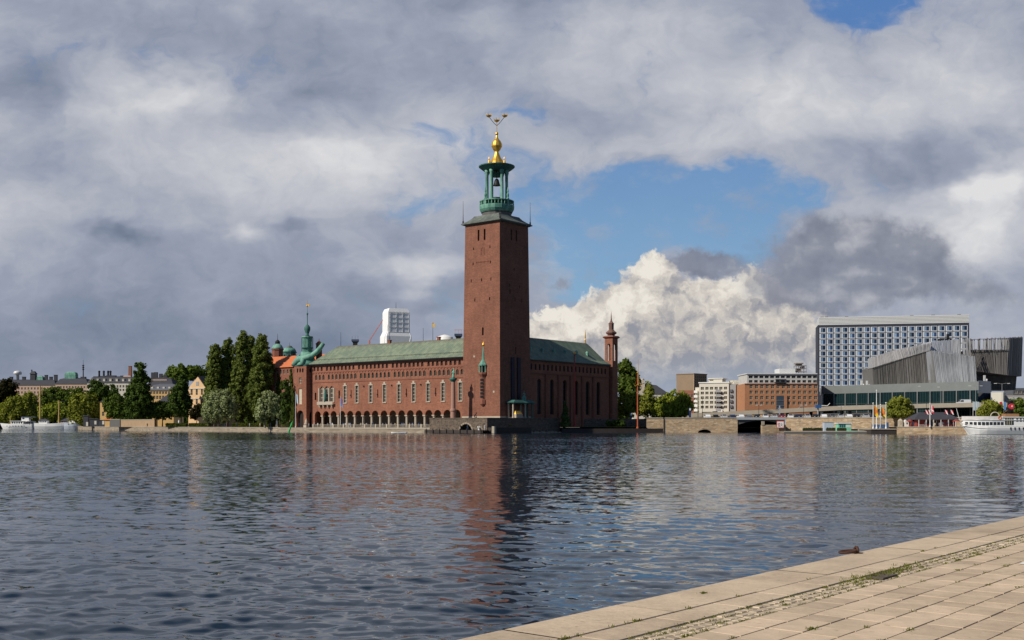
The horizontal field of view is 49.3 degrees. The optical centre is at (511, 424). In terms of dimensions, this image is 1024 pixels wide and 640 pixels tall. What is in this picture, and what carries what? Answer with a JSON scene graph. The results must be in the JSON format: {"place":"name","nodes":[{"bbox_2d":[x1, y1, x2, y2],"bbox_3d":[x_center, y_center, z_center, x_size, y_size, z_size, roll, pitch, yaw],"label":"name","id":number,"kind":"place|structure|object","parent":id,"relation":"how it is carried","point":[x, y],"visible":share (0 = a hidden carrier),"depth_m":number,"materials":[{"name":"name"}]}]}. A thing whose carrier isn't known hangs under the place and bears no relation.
{"place":"outdoors","nodes":[
{"label":"outdoors","id":0,"kind":"place"},
{"bbox_2d":[163,363,208,381],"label":"hill tree","id":1,"kind":"object","parent":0,"point":[193,372],"visible":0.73,"depth_m":894.38,"materials":[{"name":"green plant"}]},
{"bbox_2d":[281,427,311,427],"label":"terrace","id":2,"kind":"structure","parent":0,"point":[296,427],"depth_m":423.01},
{"bbox_2d":[295,391,297,426],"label":"flagpole","id":3,"kind":"object","parent":2,"relation":"on","point":[296,397],"visible":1,"depth_m":419.88,"materials":[{"name":"white metal"}]},
{"bbox_2d":[340,395,342,424],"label":"flagpole","id":4,"kind":"object","parent":2,"relation":"on","point":[341,402],"visible":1,"depth_m":404.31,"materials":[{"name":"white metal"}]},
{"bbox_2d":[0,428,1023,639],"bbox_3d":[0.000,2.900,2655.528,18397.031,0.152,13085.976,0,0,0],"label":"water","id":5,"kind":"structure","parent":0,"point":[159,535],"depth_m":34.20,"materials":[{"name":"blue liquid"}]},
{"bbox_2d":[0,417,33,428],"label":"cabin boat","id":6,"kind":"object","parent":5,"relation":"on","point":[21,424],"visible":0.88,"depth_m":698.30,"materials":[{"name":"white metal"}]},
{"bbox_2d":[34,386,67,428],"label":"sailing boat","id":7,"kind":"object","parent":5,"relation":"on","point":[43,424],"visible":0.75,"depth_m":688.26,"materials":[{"name":"paint"}]},
{"bbox_2d":[64,405,79,428],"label":"bow boat","id":8,"kind":"object","parent":5,"relation":"on","point":[71,426],"visible":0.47,"depth_m":684.50,"materials":[{"name":"white plastic"}]},
{"bbox_2d":[79,426,280,431],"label":"quay wall","id":9,"kind":"structure","parent":5,"relation":"in","point":[254,429],"depth_m":478.21,"materials":[{"name":"stone"}]},
{"bbox_2d":[104,417,112,426],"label":"shed","id":10,"kind":"structure","parent":9,"relation":"on","point":[107,422],"depth_m":575.00,"materials":[{"name":"paint"}]},
{"bbox_2d":[279,428,429,432],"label":"terrace quay","id":11,"kind":"structure","parent":5,"relation":"in","point":[382,430],"depth_m":396.43,"materials":[{"name":"stone"}]},
{"bbox_2d":[312,424,429,427],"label":"balustrade","id":12,"kind":"object","parent":11,"relation":"on","point":[371,426],"visible":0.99,"depth_m":394.33,"materials":[{"name":"concrete"}]},
{"bbox_2d":[424,429,488,433],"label":"landing stage","id":13,"kind":"object","parent":5,"relation":"in","point":[473,431],"visible":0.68,"depth_m":360.14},
{"bbox_2d":[488,426,530,433],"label":"jetty","id":14,"kind":"object","parent":5,"relation":"on","point":[494,429],"visible":0.95,"depth_m":360.01,"materials":[{"name":"concrete"}]},
{"bbox_2d":[561,429,662,432],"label":"timber quay","id":15,"kind":"structure","parent":5,"relation":"in","point":[611,430],"depth_m":387.24,"materials":[{"name":"brown wood"}]},
{"bbox_2d":[634,371,640,427],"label":"red mast","id":16,"kind":"object","parent":15,"relation":"on","point":[638,381],"visible":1,"depth_m":390.83,"materials":[{"name":"red metal"}]},
{"bbox_2d":[858,428,896,433],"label":"pontoon","id":17,"kind":"object","parent":5,"relation":"on","point":[880,431],"visible":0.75,"depth_m":343.00,"materials":[{"name":"concrete"}]},
{"bbox_2d":[872,403,878,428],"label":"flagpole","id":18,"kind":"object","parent":17,"relation":"on","point":[875,411],"visible":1,"depth_m":344.99,"materials":[{"name":"white paint"}]},
{"bbox_2d":[872,422,888,428],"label":"blue hoarding","id":19,"kind":"object","parent":17,"relation":"on","point":[882,426],"visible":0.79,"depth_m":352.00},
{"bbox_2d":[880,404,885,428],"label":"flagpole","id":20,"kind":"object","parent":17,"relation":"on","point":[882,412],"visible":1,"depth_m":347.00,"materials":[{"name":"white paint"}]},
{"bbox_2d":[897,427,966,433],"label":"quay wall","id":21,"kind":"structure","parent":5,"relation":"in","point":[930,430],"depth_m":336.87,"materials":[{"name":"stone"}]},
{"bbox_2d":[956,399,1023,434],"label":"passenger ship","id":22,"kind":"object","parent":5,"relation":"on","point":[1010,422],"visible":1,"depth_m":317.77,"materials":[{"name":"metal"}]},
{"bbox_2d":[0,0,1023,424],"label":"sky","id":23,"kind":"structure","parent":0,"point":[718,180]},
{"bbox_2d":[694,378,737,412],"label":"white apartments","id":24,"kind":"structure","parent":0,"point":[718,394],"depth_m":489.44,"materials":[{"name":"white paint"}]},
{"bbox_2d":[459,516,1023,639],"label":"quay","id":25,"kind":"structure","parent":0,"point":[970,605],"depth_m":10.55,"materials":[{"name":"stone"}]},
{"bbox_2d":[838,546,862,553],"bbox_3d":[4.455,1.659,14.753,0.300,0.103,0.198,0,0,-10],"label":"mooring ring","id":26,"kind":"object","parent":25,"relation":"on","point":[855,550],"visible":1,"depth_m":14.71,"materials":[{"name":"metal"}]},
{"bbox_2d":[866,573,896,579],"bbox_3d":[4.130,1.693,12.467,0.192,0.018,0.416,0,0,40],"label":"drain grate","id":27,"kind":"object","parent":25,"relation":"on","point":[881,576],"visible":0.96,"depth_m":12.41,"materials":[{"name":"metal"}]},
{"bbox_2d":[736,363,817,416],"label":"brick offices","id":28,"kind":"structure","parent":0,"point":[785,388],"depth_m":470.19,"materials":[{"name":"orange brick"}]},
{"bbox_2d":[549,534,1023,639],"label":"grass","id":29,"kind":"structure","parent":0,"point":[891,571],"depth_m":11.93,"materials":[{"name":"green plant"}]},
{"bbox_2d":[728,412,879,416],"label":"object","id":30,"kind":"structure","parent":0,"point":[844,414],"depth_m":460.93,"materials":[{"name":"concrete"}]},
{"bbox_2d":[784,432,866,433],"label":"quay","id":31,"kind":"structure","parent":0,"point":[825,432],"depth_m":349.67,"materials":[{"name":"concrete"}]},
{"bbox_2d":[784,431,866,431],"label":"quay kerb","id":32,"kind":"structure","parent":31,"relation":"on","point":[825,431],"depth_m":349.62,"materials":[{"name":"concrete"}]},
{"bbox_2d":[823,422,833,430],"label":"utility cabinet","id":33,"kind":"object","parent":31,"relation":"on","point":[828,425],"visible":0.82,"depth_m":366.00,"materials":[{"name":"white metal"}]},
{"bbox_2d":[834,423,851,430],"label":"houseboat","id":34,"kind":"object","parent":31,"relation":"on","point":[847,426],"visible":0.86,"depth_m":361.97,"materials":[{"name":"green paint"}]},
{"bbox_2d":[816,314,968,413],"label":"hotel tower","id":35,"kind":"structure","parent":0,"point":[847,347],"depth_m":561.52,"materials":[{"name":"white concrete"}]},
{"bbox_3d":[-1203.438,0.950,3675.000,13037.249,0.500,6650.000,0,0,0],"label":"ground","id":36,"kind":"structure","parent":0,"visible":0},
{"bbox_2d":[0,378,19,402],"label":"broadleaf tree","id":37,"kind":"object","parent":36,"relation":"on","point":[8,387],"visible":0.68,"depth_m":786.99,"materials":[{"name":"green plant"}]},
{"bbox_2d":[0,390,41,423],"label":"willow tree","id":38,"kind":"object","parent":36,"relation":"on","point":[24,405],"visible":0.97,"depth_m":773.19,"materials":[{"name":"green plant"}]},
{"bbox_2d":[0,370,57,401],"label":"apartment block","id":39,"kind":"structure","parent":36,"relation":"on","point":[34,383],"depth_m":962.14,"materials":[{"name":"pink paint"}]},
{"bbox_2d":[37,401,69,422],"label":"bushy tree","id":40,"kind":"object","parent":36,"relation":"on","point":[49,411],"visible":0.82,"depth_m":758.13,"materials":[{"name":"green plant"}]},
{"bbox_2d":[38,385,76,407],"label":"broadleaf tree","id":41,"kind":"object","parent":36,"relation":"on","point":[58,394],"visible":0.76,"depth_m":792.71,"materials":[{"name":"green plant"}]},
{"bbox_2d":[55,365,89,392],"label":"apartment block","id":42,"kind":"structure","parent":36,"relation":"on","point":[70,380],"depth_m":931.79,"materials":[{"name":"pink paint"}]},
{"bbox_2d":[66,387,84,402],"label":"bushy tree","id":43,"kind":"object","parent":36,"relation":"on","point":[79,390],"visible":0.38,"depth_m":766.97,"materials":[{"name":"green plant"}]},
{"bbox_2d":[66,392,99,425],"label":"willow tree","id":44,"kind":"object","parent":36,"relation":"on","point":[79,406],"visible":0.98,"depth_m":651.17,"materials":[{"name":"green plant"}]},
{"bbox_2d":[83,415,89,426],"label":"waterside hut","id":45,"kind":"object","parent":36,"relation":"on","point":[86,420],"visible":1,"depth_m":600.00,"materials":[{"name":"stone"}]},
{"bbox_2d":[90,419,99,426],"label":"waterside hut","id":46,"kind":"object","parent":36,"relation":"on","point":[93,422],"visible":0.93,"depth_m":598.00,"materials":[{"name":"stone"}]},
{"bbox_2d":[5,409,187,425],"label":"wood","id":47,"kind":"object","parent":36,"relation":"on","point":[124,417],"visible":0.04,"depth_m":807.05,"materials":[{"name":"green plant"}]},
{"bbox_2d":[85,379,118,410],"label":"broadleaf tree","id":48,"kind":"object","parent":36,"relation":"on","point":[101,390],"visible":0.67,"depth_m":676.45,"materials":[{"name":"green plant"}]},
{"bbox_2d":[100,399,112,419],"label":"villa","id":49,"kind":"object","parent":36,"relation":"on","point":[102,415],"visible":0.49,"depth_m":610.00,"materials":[{"name":"paint"}]},
{"bbox_2d":[87,366,132,403],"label":"apartment block","id":50,"kind":"structure","parent":36,"relation":"on","point":[120,383],"depth_m":901.48,"materials":[{"name":"white paint"}]},
{"bbox_2d":[102,393,124,418],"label":"clipped tree","id":51,"kind":"object","parent":36,"relation":"on","point":[113,405],"visible":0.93,"depth_m":557.98,"materials":[{"name":"green plant"}]},
{"bbox_2d":[109,419,121,426],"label":"park wall","id":52,"kind":"structure","parent":36,"relation":"on","point":[115,422],"depth_m":543.43,"materials":[{"name":"concrete"}]},
{"bbox_2d":[122,362,153,418],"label":"lime tree","id":53,"kind":"object","parent":36,"relation":"on","point":[139,399],"visible":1,"depth_m":541.80,"materials":[{"name":"green plant"}]},
{"bbox_2d":[121,419,157,426],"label":"park wall","id":54,"kind":"structure","parent":36,"relation":"on","point":[138,422],"depth_m":524.05,"materials":[{"name":"concrete"}]},
{"bbox_2d":[148,372,176,385],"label":"apartment block","id":55,"kind":"structure","parent":36,"relation":"on","point":[161,379],"depth_m":863.64,"materials":[{"name":"grey paint"}]},
{"bbox_2d":[150,400,175,426],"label":"clipped tree","id":56,"kind":"object","parent":36,"relation":"on","point":[159,410],"visible":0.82,"depth_m":543.79,"materials":[{"name":"green plant"}]},
{"bbox_2d":[149,384,183,425],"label":"villa","id":57,"kind":"object","parent":36,"relation":"on","point":[158,392],"visible":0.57,"depth_m":640.15,"materials":[{"name":"paint"}]},
{"bbox_2d":[159,395,178,425],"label":"villa","id":58,"kind":"object","parent":36,"relation":"on","point":[174,419],"visible":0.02,"depth_m":590.00,"materials":[{"name":"paint"}]},
{"bbox_2d":[167,373,193,422],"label":"broadleaf tree","id":59,"kind":"object","parent":36,"relation":"on","point":[179,398],"visible":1,"depth_m":497.40,"materials":[{"name":"green plant"}]},
{"bbox_2d":[188,403,201,422],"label":"tree","id":60,"kind":"object","parent":36,"relation":"on","point":[195,412],"visible":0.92,"depth_m":488.52,"materials":[{"name":"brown plant"}]},
{"bbox_2d":[188,376,217,426],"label":"gabled house","id":61,"kind":"structure","parent":36,"relation":"on","point":[196,388],"depth_m":508.08,"materials":[{"name":"beige paint"}]},
{"bbox_2d":[202,343,222,426],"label":"poplar tree","id":62,"kind":"object","parent":36,"relation":"on","point":[212,379],"visible":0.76,"depth_m":484.77,"materials":[{"name":"green plant"}]},
{"bbox_2d":[200,388,238,426],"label":"silver willow","id":63,"kind":"object","parent":36,"relation":"on","point":[220,405],"visible":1,"depth_m":468.75,"materials":[{"name":"green plant"}]},
{"bbox_2d":[219,337,234,426],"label":"poplar tree","id":64,"kind":"object","parent":36,"relation":"on","point":[226,359],"visible":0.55,"depth_m":489.43,"materials":[{"name":"green plant"}]},
{"bbox_2d":[219,418,239,426],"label":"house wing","id":65,"kind":"structure","parent":36,"relation":"on","point":[230,423],"depth_m":514.00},
{"bbox_2d":[228,330,252,422],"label":"poplar tree","id":66,"kind":"object","parent":36,"relation":"on","point":[241,367],"visible":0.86,"depth_m":483.58,"materials":[{"name":"green plant"}]},
{"bbox_2d":[235,414,256,422],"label":"park wood","id":67,"kind":"object","parent":36,"relation":"on","point":[245,420],"visible":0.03,"depth_m":511.19,"materials":[{"name":"green plant"}]},
{"bbox_2d":[246,334,257,422],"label":"poplar tree","id":68,"kind":"object","parent":36,"relation":"on","point":[251,344],"visible":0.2,"depth_m":490.67,"materials":[{"name":"green plant"}]},
{"bbox_2d":[246,333,274,422],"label":"poplar tree","id":69,"kind":"object","parent":36,"relation":"on","point":[261,379],"visible":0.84,"depth_m":449.35,"materials":[{"name":"green plant"}]},
{"bbox_2d":[253,390,281,427],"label":"silver willow","id":70,"kind":"object","parent":36,"relation":"on","point":[267,405],"visible":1,"depth_m":427.80,"materials":[{"name":"green plant"}]},
{"bbox_2d":[279,378,291,426],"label":"cypress","id":71,"kind":"object","parent":36,"relation":"on","point":[285,402],"visible":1,"depth_m":427.25,"materials":[{"name":"green plant"}]},
{"bbox_2d":[380,308,411,343],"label":"scaffolded tower","id":72,"kind":"structure","parent":36,"relation":"on","point":[395,325],"depth_m":754.14,"materials":[{"name":"white metal"}]},
{"bbox_2d":[256,112,619,427],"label":"city hall","id":73,"kind":"structure","parent":36,"relation":"on","point":[496,357],"depth_m":388.55,"materials":[{"name":"brick"}]},
{"bbox_2d":[438,335,452,339],"bbox_3d":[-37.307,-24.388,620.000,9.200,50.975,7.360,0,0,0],"label":"tent roof","id":74,"kind":"structure","parent":36,"relation":"on","point":[445,337],"depth_m":616.86,"materials":[{"name":"white fabric"}]},
{"bbox_2d":[429,418,561,432],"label":"stone platform","id":75,"kind":"structure","parent":36,"relation":"on","point":[543,425],"depth_m":367.27,"materials":[{"name":"grey stone"}]},
{"bbox_2d":[449,368,456,417],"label":"statue column","id":76,"kind":"structure","parent":75,"relation":"on","point":[453,379],"depth_m":370.01,"materials":[{"name":"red stone"}]},
{"bbox_2d":[505,393,535,417],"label":"canopy monument","id":77,"kind":"object","parent":75,"relation":"on","point":[519,414],"visible":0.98,"depth_m":370.49,"materials":[{"name":"metal"}]},
{"bbox_2d":[580,419,645,427],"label":"garden wall","id":78,"kind":"structure","parent":36,"relation":"on","point":[600,423],"depth_m":405.39,"materials":[{"name":"stone"}]},
{"bbox_2d":[618,391,639,418],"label":"bushy tree","id":79,"kind":"object","parent":36,"relation":"on","point":[628,405],"visible":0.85,"depth_m":428.43,"materials":[{"name":"green plant"}]},
{"bbox_2d":[618,357,641,394],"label":"broadleaf tree","id":80,"kind":"object","parent":36,"relation":"on","point":[627,376],"visible":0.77,"depth_m":452.92,"materials":[{"name":"green plant"}]},
{"bbox_2d":[632,378,665,418],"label":"gabled house","id":81,"kind":"structure","parent":36,"relation":"on","point":[659,391],"depth_m":560.00,"materials":[{"name":"white paint"}]},
{"bbox_2d":[678,390,694,412],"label":"brick house","id":82,"kind":"structure","parent":36,"relation":"on","point":[691,393],"depth_m":596.72,"materials":[{"name":"red brick"}]},
{"bbox_2d":[676,373,706,391],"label":"office block","id":83,"kind":"structure","parent":36,"relation":"on","point":[688,381],"depth_m":724.74,"materials":[{"name":"beige concrete"}]},
{"bbox_2d":[646,417,737,432],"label":"embankment wall","id":84,"kind":"structure","parent":36,"relation":"on","point":[700,425],"depth_m":395.97,"materials":[{"name":"stone"}]},
{"bbox_2d":[737,417,785,431],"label":"canal bridge","id":85,"kind":"structure","parent":36,"relation":"on","point":[749,424],"depth_m":406.54,"materials":[{"name":"concrete"}]},
{"bbox_2d":[761,421,785,432],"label":"abutment","id":86,"kind":"object","parent":36,"relation":"on","point":[769,428],"visible":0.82,"depth_m":391.00,"materials":[{"name":"stone"}]},
{"bbox_2d":[777,421,783,427],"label":"warning sign","id":87,"kind":"object","parent":36,"relation":"on","point":[780,424],"visible":1,"depth_m":390.34,"materials":[{"name":"white metal"}]},
{"bbox_2d":[786,417,961,430],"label":"embankment wall","id":88,"kind":"structure","parent":36,"relation":"on","point":[796,423],"depth_m":383.67,"materials":[{"name":"stone"}]},
{"bbox_2d":[885,395,914,418],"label":"lime tree","id":89,"kind":"object","parent":88,"relation":"on","point":[900,407],"visible":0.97,"depth_m":370.02,"materials":[{"name":"green plant"}]},
{"bbox_2d":[1004,388,1023,395],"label":"block","id":90,"kind":"structure","parent":36,"relation":"on","point":[1018,391],"depth_m":760.14,"materials":[{"name":"grey concrete"}]},
{"bbox_2d":[1008,397,1023,416],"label":"round tree","id":91,"kind":"object","parent":36,"relation":"on","point":[1018,408],"visible":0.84,"depth_m":366.27,"materials":[{"name":"green plant"}]},
{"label":"street","id":92,"kind":"structure","parent":0,"visible":0},
{"bbox_2d":[638,381,656,418],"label":"pointed tree","id":93,"kind":"object","parent":92,"relation":"on","point":[646,405],"visible":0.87,"depth_m":437.95,"materials":[{"name":"green plant"}]},
{"bbox_2d":[651,388,693,417],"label":"lime tree","id":94,"kind":"object","parent":92,"relation":"on","point":[670,405],"visible":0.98,"depth_m":426.69,"materials":[{"name":"green plant"}]},
{"bbox_2d":[687,403,1006,416],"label":"elevated road","id":95,"kind":"structure","parent":92,"relation":"on","point":[936,406],"depth_m":436.84,"materials":[{"name":"concrete"}]},
{"bbox_2d":[820,334,1022,416],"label":"congress","id":96,"kind":"structure","parent":95,"relation":"on","point":[944,370],"depth_m":455.84,"materials":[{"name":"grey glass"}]},
{"bbox_2d":[991,392,1005,402],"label":"concrete hall","id":97,"kind":"structure","parent":95,"relation":"on","point":[998,396],"depth_m":431.11,"materials":[{"name":"white paint"}]},
{"bbox_2d":[1005,395,1023,413],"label":"ramp wall","id":98,"kind":"structure","parent":95,"relation":"on","point":[1012,397],"depth_m":434.34,"materials":[{"name":"grey paint"}]},
{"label":"lawn","id":99,"kind":"structure","parent":0,"visible":0},
{"bbox_2d":[559,401,570,427],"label":"fir tree","id":100,"kind":"object","parent":99,"relation":"on","point":[565,420],"visible":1,"depth_m":383.68,"materials":[{"name":"green plant"}]},
{"bbox_2d":[573,352,575,426],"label":"red mast","id":101,"kind":"object","parent":99,"relation":"on","point":[574,353],"visible":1,"depth_m":388.73,"materials":[{"name":"paint"}]},
{"bbox_2d":[617,420,625,426],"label":"garden bush","id":102,"kind":"object","parent":99,"relation":"on","point":[622,423],"visible":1,"depth_m":392.13,"materials":[{"name":"green plant"}]},
{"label":"cafe quay","id":103,"kind":"structure","parent":0,"visible":0},
{"bbox_2d":[904,412,958,426],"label":"cafe pavilion","id":104,"kind":"structure","parent":103,"relation":"on","point":[919,419],"depth_m":345.24,"materials":[{"name":"white paint"}]},
{"bbox_2d":[976,399,1003,415],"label":"round tree","id":105,"kind":"object","parent":103,"relation":"on","point":[987,407],"visible":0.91,"depth_m":359.69,"materials":[{"name":"green plant"}]},
{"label":"path","id":106,"kind":"structure","parent":0,"visible":0},
{"bbox_2d":[165,423,187,426],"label":"clipped hedge","id":107,"kind":"object","parent":106,"relation":"on","point":[176,424],"visible":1,"depth_m":485.18,"materials":[{"name":"green plant"}]},
{"bbox_2d":[188,423,211,426],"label":"clipped hedge","id":108,"kind":"object","parent":106,"relation":"on","point":[199,425],"visible":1,"depth_m":475.65,"materials":[{"name":"green plant"}]},
{"bbox_2d":[231,423,246,426],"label":"clipped hedge","id":109,"kind":"object","parent":106,"relation":"on","point":[239,424],"visible":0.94,"depth_m":457.50,"materials":[{"name":"green plant"}]},
{"bbox_2d":[247,423,263,426],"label":"clipped hedge","id":110,"kind":"object","parent":106,"relation":"on","point":[255,425],"visible":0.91,"depth_m":448.69,"materials":[{"name":"green plant"}]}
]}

